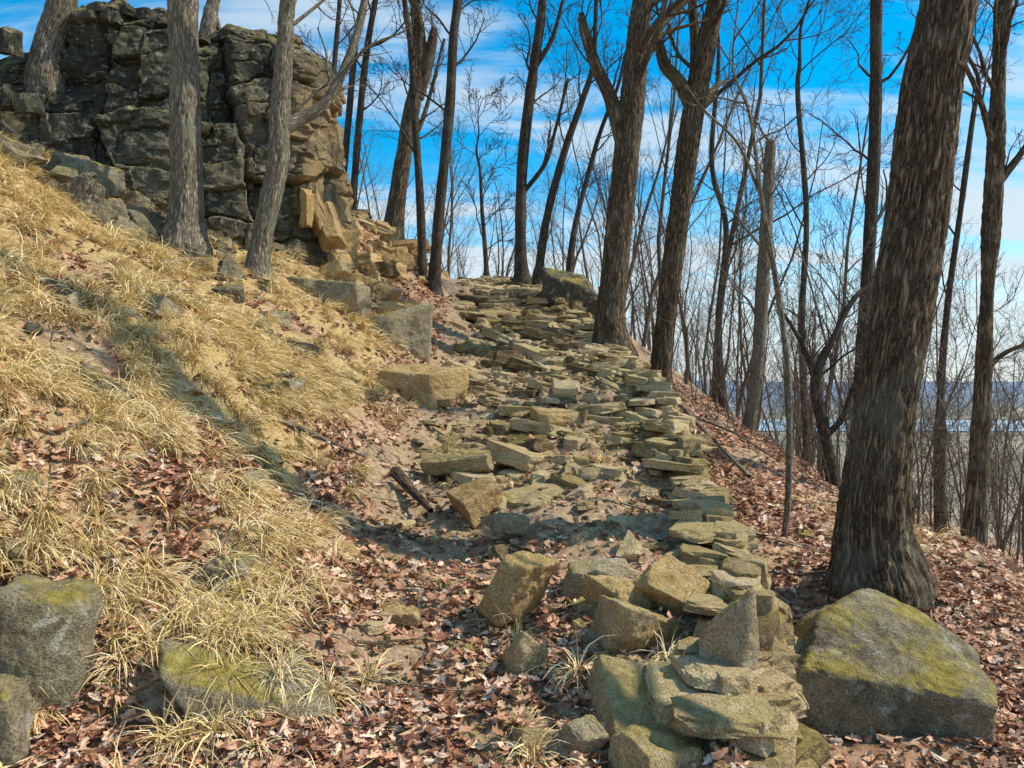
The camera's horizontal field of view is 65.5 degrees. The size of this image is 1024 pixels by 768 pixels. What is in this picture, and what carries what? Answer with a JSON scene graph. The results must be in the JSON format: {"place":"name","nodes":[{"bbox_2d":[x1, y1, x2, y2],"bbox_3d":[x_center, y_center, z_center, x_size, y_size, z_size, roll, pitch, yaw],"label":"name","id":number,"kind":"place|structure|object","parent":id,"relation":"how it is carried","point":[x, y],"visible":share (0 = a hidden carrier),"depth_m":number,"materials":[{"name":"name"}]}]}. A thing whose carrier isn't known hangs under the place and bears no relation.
{"place":"outdoors","nodes":[
{"label":"outdoors","id":0,"kind":"place"},
{"bbox_2d":[0,158,1023,767],"bbox_3d":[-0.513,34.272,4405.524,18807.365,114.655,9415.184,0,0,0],"label":"ground","id":1,"kind":"structure","parent":0,"point":[210,398],"depth_m":5.31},
{"bbox_2d":[0,673,39,767],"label":"boulder","id":2,"kind":"object","parent":1,"relation":"on","point":[19,709],"visible":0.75,"depth_m":2.85,"materials":[{"name":"grey stone"}]},
{"bbox_2d":[0,574,103,713],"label":"boulder","id":3,"kind":"object","parent":1,"relation":"on","point":[48,626],"visible":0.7,"depth_m":3.06,"materials":[{"name":"grey stone"}]},
{"bbox_2d":[44,154,125,197],"bbox_3d":[-4.843,-2.359,8.976,0.818,0.527,0.640,0,0,36],"label":"boulder","id":4,"kind":"object","parent":1,"relation":"on","point":[112,178],"visible":0.48,"depth_m":8.86,"materials":[{"name":"grey stone"}]},
{"bbox_2d":[66,172,105,221],"bbox_3d":[-4.398,-1.719,8.101,0.495,0.880,0.474,0,0,0],"label":"tree stump","id":5,"kind":"object","parent":1,"relation":"on","point":[89,188],"visible":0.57,"depth_m":8.00,"materials":[{"name":"grey plant"}]},
{"bbox_2d":[98,199,129,224],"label":"boulder","id":6,"kind":"object","parent":1,"relation":"on","point":[110,206],"visible":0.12,"depth_m":8.26,"materials":[{"name":"grey stone"}]},
{"bbox_2d":[0,0,362,265],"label":"cliff","id":7,"kind":"structure","parent":1,"relation":"on","point":[108,103],"depth_m":10.13,"materials":[{"name":"grey stone"}]},
{"bbox_2d":[24,0,77,101],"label":"oak tree","id":8,"kind":"object","parent":7,"relation":"on","point":[43,64],"visible":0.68,"depth_m":10.04,"materials":[{"name":"grey plant"}]},
{"bbox_2d":[0,1,262,151],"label":"cliff blocks","id":9,"kind":"structure","parent":7,"relation":"attached to","point":[11,41],"depth_m":9.74,"materials":[{"name":"grey stone"}]},
{"bbox_2d":[158,0,212,256],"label":"maple tree","id":10,"kind":"object","parent":1,"relation":"on","point":[184,227],"visible":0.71,"depth_m":8.67,"materials":[{"name":"grey plant"}]},
{"bbox_2d":[174,257,222,277],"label":"boulder","id":11,"kind":"object","parent":1,"relation":"on","point":[215,264],"visible":0.41,"depth_m":8.04,"materials":[{"name":"beige stone"}]},
{"bbox_2d":[199,554,253,589],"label":"boulder","id":12,"kind":"object","parent":1,"relation":"on","point":[208,569],"visible":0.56,"depth_m":3.92,"materials":[{"name":"grey stone"}]},
{"bbox_2d":[158,640,337,733],"bbox_3d":[-1.061,1.298,3.240,0.752,0.479,0.387,0,0,-14],"label":"boulder","id":13,"kind":"object","parent":1,"relation":"on","point":[175,670],"visible":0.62,"depth_m":3.18,"materials":[{"name":"stone"}]},
{"bbox_2d":[199,0,348,34],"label":"tree","id":14,"kind":"object","parent":1,"relation":"on","point":[210,22],"visible":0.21,"depth_m":11.90,"materials":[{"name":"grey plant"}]},
{"bbox_2d":[275,415,365,457],"bbox_3d":[-1.428,0.397,5.949,0.693,0.339,0.047,0,0,-26],"label":"fallen branch","id":15,"kind":"object","parent":1,"relation":"on","point":[297,426],"visible":0.94,"depth_m":5.90,"materials":[{"name":"brown wood"}]},
{"bbox_2d":[286,276,371,320],"bbox_3d":[-2.287,-0.963,9.591,1.090,0.654,0.653,0,0,8],"label":"boulder","id":16,"kind":"object","parent":1,"relation":"on","point":[345,293],"visible":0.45,"depth_m":9.31,"materials":[{"name":"grey stone"}]},
{"bbox_2d":[243,0,427,286],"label":"oak tree","id":17,"kind":"object","parent":1,"relation":"on","point":[283,124],"visible":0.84,"depth_m":8.84,"materials":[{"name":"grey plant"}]},
{"bbox_2d":[322,538,359,563],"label":"boulder","id":18,"kind":"object","parent":1,"relation":"on","point":[351,546],"visible":0.25,"depth_m":4.70,"materials":[{"name":"beige stone"}]},
{"bbox_2d":[297,0,397,91],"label":"tree","id":19,"kind":"object","parent":1,"relation":"on","point":[338,17],"visible":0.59,"depth_m":18.94,"materials":[{"name":"brown plant"}]},
{"bbox_2d":[343,2,379,172],"bbox_3d":[-3.022,-8.624,16.909,2.124,10.855,2.916,0,0,-35],"label":"tree","id":20,"kind":"object","parent":1,"relation":"on","point":[348,117],"visible":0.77,"depth_m":16.95,"materials":[{"name":"brown plant"}]},
{"bbox_2d":[299,187,448,315],"bbox_3d":[-2.689,-2.028,15.440,2.661,3.619,11.498,0,0,-3],"label":"rock outcrop","id":21,"kind":"object","parent":1,"relation":"on","point":[396,259],"visible":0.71,"depth_m":11.26,"materials":[{"name":"beige stone"}]},
{"bbox_2d":[351,270,401,301],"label":"boulder","id":22,"kind":"object","parent":1,"relation":"on","point":[383,291],"visible":0.27,"depth_m":11.29,"materials":[{"name":"brown stone"}]},
{"bbox_2d":[343,0,428,276],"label":"tree","id":23,"kind":"object","parent":1,"relation":"on","point":[421,222],"visible":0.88,"depth_m":15.43,"materials":[{"name":"brown plant"}]},
{"bbox_2d":[331,0,442,208],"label":"tree","id":24,"kind":"object","parent":1,"relation":"on","point":[358,127],"visible":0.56,"depth_m":17.94,"materials":[{"name":"brown plant"}]},
{"bbox_2d":[377,604,419,626],"bbox_3d":[-0.597,1.207,4.153,0.225,0.083,0.183,0,0,-10],"label":"stone block","id":25,"kind":"object","parent":1,"relation":"on","point":[402,615],"depth_m":4.08,"materials":[{"name":"beige stone"}]},
{"bbox_2d":[369,303,433,362],"bbox_3d":[-1.439,-0.522,9.871,0.868,0.940,0.678,0,0,-21],"label":"boulder","id":26,"kind":"object","parent":1,"relation":"on","point":[412,325],"visible":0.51,"depth_m":9.65,"materials":[{"name":"grey stone"}]},
{"bbox_2d":[390,466,433,513],"bbox_3d":[-0.724,0.770,5.865,0.102,0.284,0.624,0,0,-36],"label":"fallen log","id":27,"kind":"object","parent":1,"relation":"on","point":[401,478],"visible":1,"depth_m":5.91,"materials":[{"name":"brown wood"}]},
{"bbox_2d":[384,0,463,239],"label":"tree","id":28,"kind":"object","parent":1,"relation":"on","point":[395,212],"visible":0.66,"depth_m":16.86,"materials":[{"name":"brown plant"}]},
{"bbox_2d":[379,364,468,408],"bbox_3d":[-0.922,0.066,8.275,0.856,0.564,0.522,0,0,13],"label":"boulder","id":29,"kind":"object","parent":1,"relation":"on","point":[428,386],"visible":0.69,"depth_m":8.12,"materials":[{"name":"beige stone"}]},
{"bbox_2d":[376,0,499,296],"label":"tree","id":30,"kind":"object","parent":1,"relation":"on","point":[434,270],"visible":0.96,"depth_m":15.22,"materials":[{"name":"brown plant"}]},
{"bbox_2d":[454,643,484,656],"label":"stone block","id":31,"kind":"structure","parent":1,"relation":"on","point":[468,645],"depth_m":3.88,"materials":[{"name":"beige stone"}]},
{"bbox_2d":[445,479,502,528],"bbox_3d":[-0.229,0.856,5.729,0.422,0.307,0.444,0,0,-18],"label":"stone block","id":32,"kind":"object","parent":1,"relation":"on","point":[472,502],"depth_m":5.66,"materials":[{"name":"beige stone"}]},
{"bbox_2d":[425,66,536,275],"bbox_3d":[-0.779,-5.472,21.922,2.746,6.006,2.271,0,0,21],"label":"tree","id":33,"kind":"object","parent":1,"relation":"on","point":[486,272],"visible":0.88,"depth_m":21.92,"materials":[{"name":"brown plant"}]},
{"bbox_2d":[0,126,962,767],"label":"dry grass","id":34,"kind":"structure","parent":1,"relation":"on","point":[234,624],"depth_m":4.58,"materials":[{"name":"plant"}]},
{"bbox_2d":[480,512,529,535],"bbox_3d":[-0.049,0.935,5.312,0.342,0.158,0.256,0,0,0],"label":"stone block","id":35,"kind":"object","parent":1,"relation":"on","point":[512,524],"depth_m":5.22,"materials":[{"name":"grey stone"}]},
{"bbox_2d":[0,202,1011,767],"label":"fallen sticks","id":36,"kind":"object","parent":1,"relation":"on","point":[338,668],"visible":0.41,"depth_m":3.85,"materials":[{"name":"brown wood"}]},
{"bbox_2d":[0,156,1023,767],"bbox_3d":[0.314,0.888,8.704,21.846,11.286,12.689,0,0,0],"label":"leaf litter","id":37,"kind":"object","parent":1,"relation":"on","point":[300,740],"visible":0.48,"depth_m":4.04,"materials":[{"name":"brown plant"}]},
{"bbox_2d":[0,134,1023,729],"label":"loose rocks","id":38,"kind":"object","parent":1,"relation":"on","point":[148,220],"visible":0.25,"depth_m":7.49,"materials":[{"name":"beige stone"}]},
{"bbox_2d":[490,288,539,295],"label":"flat rock","id":39,"kind":"object","parent":1,"relation":"on","point":[513,291],"visible":0.23,"depth_m":16.12,"materials":[{"name":"grey stone"}]},
{"bbox_2d":[477,550,559,626],"bbox_3d":[0.021,1.075,4.213,0.351,0.346,0.367,0,0,31],"label":"stone block","id":40,"kind":"object","parent":1,"relation":"on","point":[520,578],"depth_m":4.13,"materials":[{"name":"beige stone"}]},
{"bbox_2d":[502,631,548,681],"bbox_3d":[0.056,1.297,3.757,0.195,0.318,0.235,0,0,-21],"label":"stone block","id":41,"kind":"object","parent":1,"relation":"on","point":[524,652],"depth_m":3.65,"materials":[{"name":"grey stone"}]},
{"bbox_2d":[330,286,729,767],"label":"gravel","id":42,"kind":"structure","parent":1,"relation":"on","point":[449,643],"depth_m":4.87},
{"bbox_2d":[503,0,588,283],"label":"tree","id":43,"kind":"object","parent":1,"relation":"on","point":[521,269],"visible":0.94,"depth_m":18.41,"materials":[{"name":"brown plant"}]},
{"bbox_2d":[529,406,580,426],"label":"stone block","id":44,"kind":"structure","parent":1,"relation":"on","point":[558,416],"depth_m":7.79,"materials":[{"name":"beige stone"}]},
{"bbox_2d":[541,267,597,319],"bbox_3d":[1.210,-1.565,15.225,1.327,1.441,0.880,0,0,0],"label":"boulder","id":45,"kind":"object","parent":1,"relation":"on","point":[568,286],"visible":0.52,"depth_m":14.84,"materials":[{"name":"grey stone"}]},
{"bbox_2d":[515,0,624,284],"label":"tree","id":46,"kind":"object","parent":1,"relation":"on","point":[541,249],"visible":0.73,"depth_m":17.92,"materials":[{"name":"brown plant"}]},
{"bbox_2d":[557,714,608,760],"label":"stone block","id":47,"kind":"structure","parent":1,"relation":"on","point":[586,734],"depth_m":3.06,"materials":[{"name":"grey stone"}]},
{"bbox_2d":[559,557,638,597],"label":"stone block","id":48,"kind":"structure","parent":1,"relation":"on","point":[571,584],"depth_m":4.42,"materials":[{"name":"grey stone"}]},
{"bbox_2d":[584,654,654,745],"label":"stone block","id":49,"kind":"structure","parent":1,"relation":"on","point":[617,690],"depth_m":3.31,"materials":[{"name":"beige stone"}]},
{"bbox_2d":[558,0,685,272],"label":"tree","id":50,"kind":"object","parent":1,"relation":"on","point":[572,242],"visible":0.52,"depth_m":17.95,"materials":[{"name":"brown plant"}]},
{"bbox_2d":[591,595,682,654],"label":"stone block","id":51,"kind":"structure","parent":1,"relation":"on","point":[627,625],"depth_m":3.80,"materials":[{"name":"beige stone"}]},
{"bbox_2d":[608,723,702,767],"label":"stone block","id":52,"kind":"object","parent":1,"relation":"on","point":[649,745],"depth_m":2.94,"materials":[{"name":"beige stone"}]},
{"bbox_2d":[564,0,749,356],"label":"oak tree","id":53,"kind":"object","parent":1,"relation":"on","point":[627,110],"visible":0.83,"depth_m":11.15,"materials":[{"name":"brown plant"}]},
{"bbox_2d":[632,553,711,615],"bbox_3d":[0.902,1.092,4.310,0.351,0.328,0.611,0,0,38],"label":"stone block","id":54,"kind":"object","parent":1,"relation":"on","point":[663,581],"depth_m":4.15,"materials":[{"name":"beige stone"}]},
{"bbox_2d":[340,0,1023,562],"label":"distant woods","id":55,"kind":"object","parent":1,"relation":"on","point":[734,260],"visible":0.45,"depth_m":20.37,"materials":[{"name":"brown plant"}]},
{"bbox_2d":[555,298,830,767],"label":"retaining wall","id":56,"kind":"structure","parent":1,"relation":"on","point":[758,716],"depth_m":3.85,"materials":[{"name":"beige stone"}]},
{"bbox_2d":[698,587,759,669],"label":"stone block","id":57,"kind":"structure","parent":56,"relation":"on","point":[729,634],"depth_m":3.38,"materials":[{"name":"grey stone"}]},
{"bbox_2d":[678,403,750,477],"bbox_3d":[2.048,0.299,10.248,0.188,1.275,4.751,0,0,-6],"label":"fallen branch","id":58,"kind":"object","parent":1,"relation":"on","point":[698,424],"visible":0.41,"depth_m":8.46,"materials":[{"name":"brown wood"}]},
{"bbox_2d":[642,0,805,407],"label":"tree","id":59,"kind":"object","parent":1,"relation":"on","point":[725,226],"visible":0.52,"depth_m":15.96,"materials":[{"name":"brown plant"}]},
{"bbox_2d":[680,411,771,455],"bbox_3d":[2.406,0.549,9.331,1.321,0.526,0.091,0,0,44],"label":"fallen branch","id":60,"kind":"object","parent":1,"relation":"on","point":[729,430],"visible":0.82,"depth_m":9.18,"materials":[{"name":"brown wood"}]},
{"bbox_2d":[671,0,805,537],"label":"sapling","id":61,"kind":"object","parent":1,"relation":"on","point":[788,393],"visible":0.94,"depth_m":6.59,"materials":[{"name":"brown plant"}]},
{"bbox_2d":[700,97,793,432],"bbox_3d":[4.109,-1.795,14.003,1.591,6.644,1.907,0,0,0],"label":"dead snag","id":62,"kind":"object","parent":1,"relation":"on","point":[760,324],"visible":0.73,"depth_m":13.91,"materials":[{"name":"brown wood"}]},
{"bbox_2d":[650,0,895,396],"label":"oak tree","id":63,"kind":"object","parent":1,"relation":"on","point":[702,50],"visible":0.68,"depth_m":12.08,"materials":[{"name":"brown plant"}]},
{"bbox_2d":[729,0,893,465],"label":"tree","id":64,"kind":"object","parent":1,"relation":"on","point":[799,124],"visible":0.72,"depth_m":16.95,"materials":[{"name":"brown plant"}]},
{"bbox_2d":[776,220,874,489],"bbox_3d":[4.803,-0.474,10.941,1.854,4.656,1.727,0,0,41],"label":"tree","id":65,"kind":"object","parent":1,"relation":"on","point":[818,373],"visible":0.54,"depth_m":10.96,"materials":[{"name":"brown plant"}]},
{"bbox_2d":[629,280,1023,561],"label":"brush thicket","id":66,"kind":"object","parent":1,"relation":"on","point":[770,415],"visible":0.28,"depth_m":10.96,"materials":[{"name":"brown plant"}]},
{"bbox_2d":[803,0,916,410],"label":"tree","id":67,"kind":"object","parent":1,"relation":"on","point":[872,217],"visible":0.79,"depth_m":12.43,"materials":[{"name":"brown plant"}]},
{"bbox_2d":[794,588,997,751],"bbox_3d":[1.834,1.577,4.118,1.099,0.927,0.942,0,0,22],"label":"boulder","id":68,"kind":"object","parent":1,"relation":"on","point":[873,662],"visible":0.66,"depth_m":3.79,"materials":[{"name":"grey stone"}]},
{"bbox_2d":[823,0,978,612],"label":"oak tree","id":69,"kind":"object","parent":1,"relation":"on","point":[875,544],"visible":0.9,"depth_m":5.33,"materials":[{"name":"brown plant"}]},
{"bbox_2d":[882,0,1020,532],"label":"tree","id":70,"kind":"object","parent":1,"relation":"on","point":[948,290],"visible":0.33,"depth_m":15.95,"materials":[{"name":"brown plant"}]},
{"bbox_2d":[887,0,1023,544],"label":"tree","id":71,"kind":"object","parent":1,"relation":"on","point":[998,171],"visible":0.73,"depth_m":8.73,"materials":[{"name":"brown plant"}]},
{"bbox_2d":[0,0,1023,381],"label":"sky","id":72,"kind":"structure","parent":0,"point":[493,63],"materials":[{"name":"blue"}]},
{"bbox_2d":[352,275,712,762],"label":"stone path","id":73,"kind":"structure","parent":0,"point":[521,453],"depth_m":7.60,"materials":[{"name":"beige stone"}]},
{"bbox_2d":[420,447,493,475],"bbox_3d":[-0.445,0.644,6.617,0.596,0.218,0.452,0,0,0],"label":"stone block","id":74,"kind":"object","parent":73,"relation":"on","point":[476,460],"depth_m":6.44,"materials":[{"name":"beige stone"}]},
{"bbox_2d":[583,575,651,607],"bbox_3d":[0.554,1.101,4.201,0.356,0.178,0.238,0,0,0],"label":"stone block","id":75,"kind":"object","parent":73,"relation":"on","point":[622,588],"depth_m":4.16,"materials":[{"name":"beige stone"}]},
{"bbox_2d":[758,420,1023,430],"bbox_3d":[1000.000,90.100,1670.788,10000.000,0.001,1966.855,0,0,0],"label":"river","id":76,"kind":"structure","parent":0,"point":[771,426],"depth_m":1729.17,"materials":[{"name":"blue liquid"}]}
]}

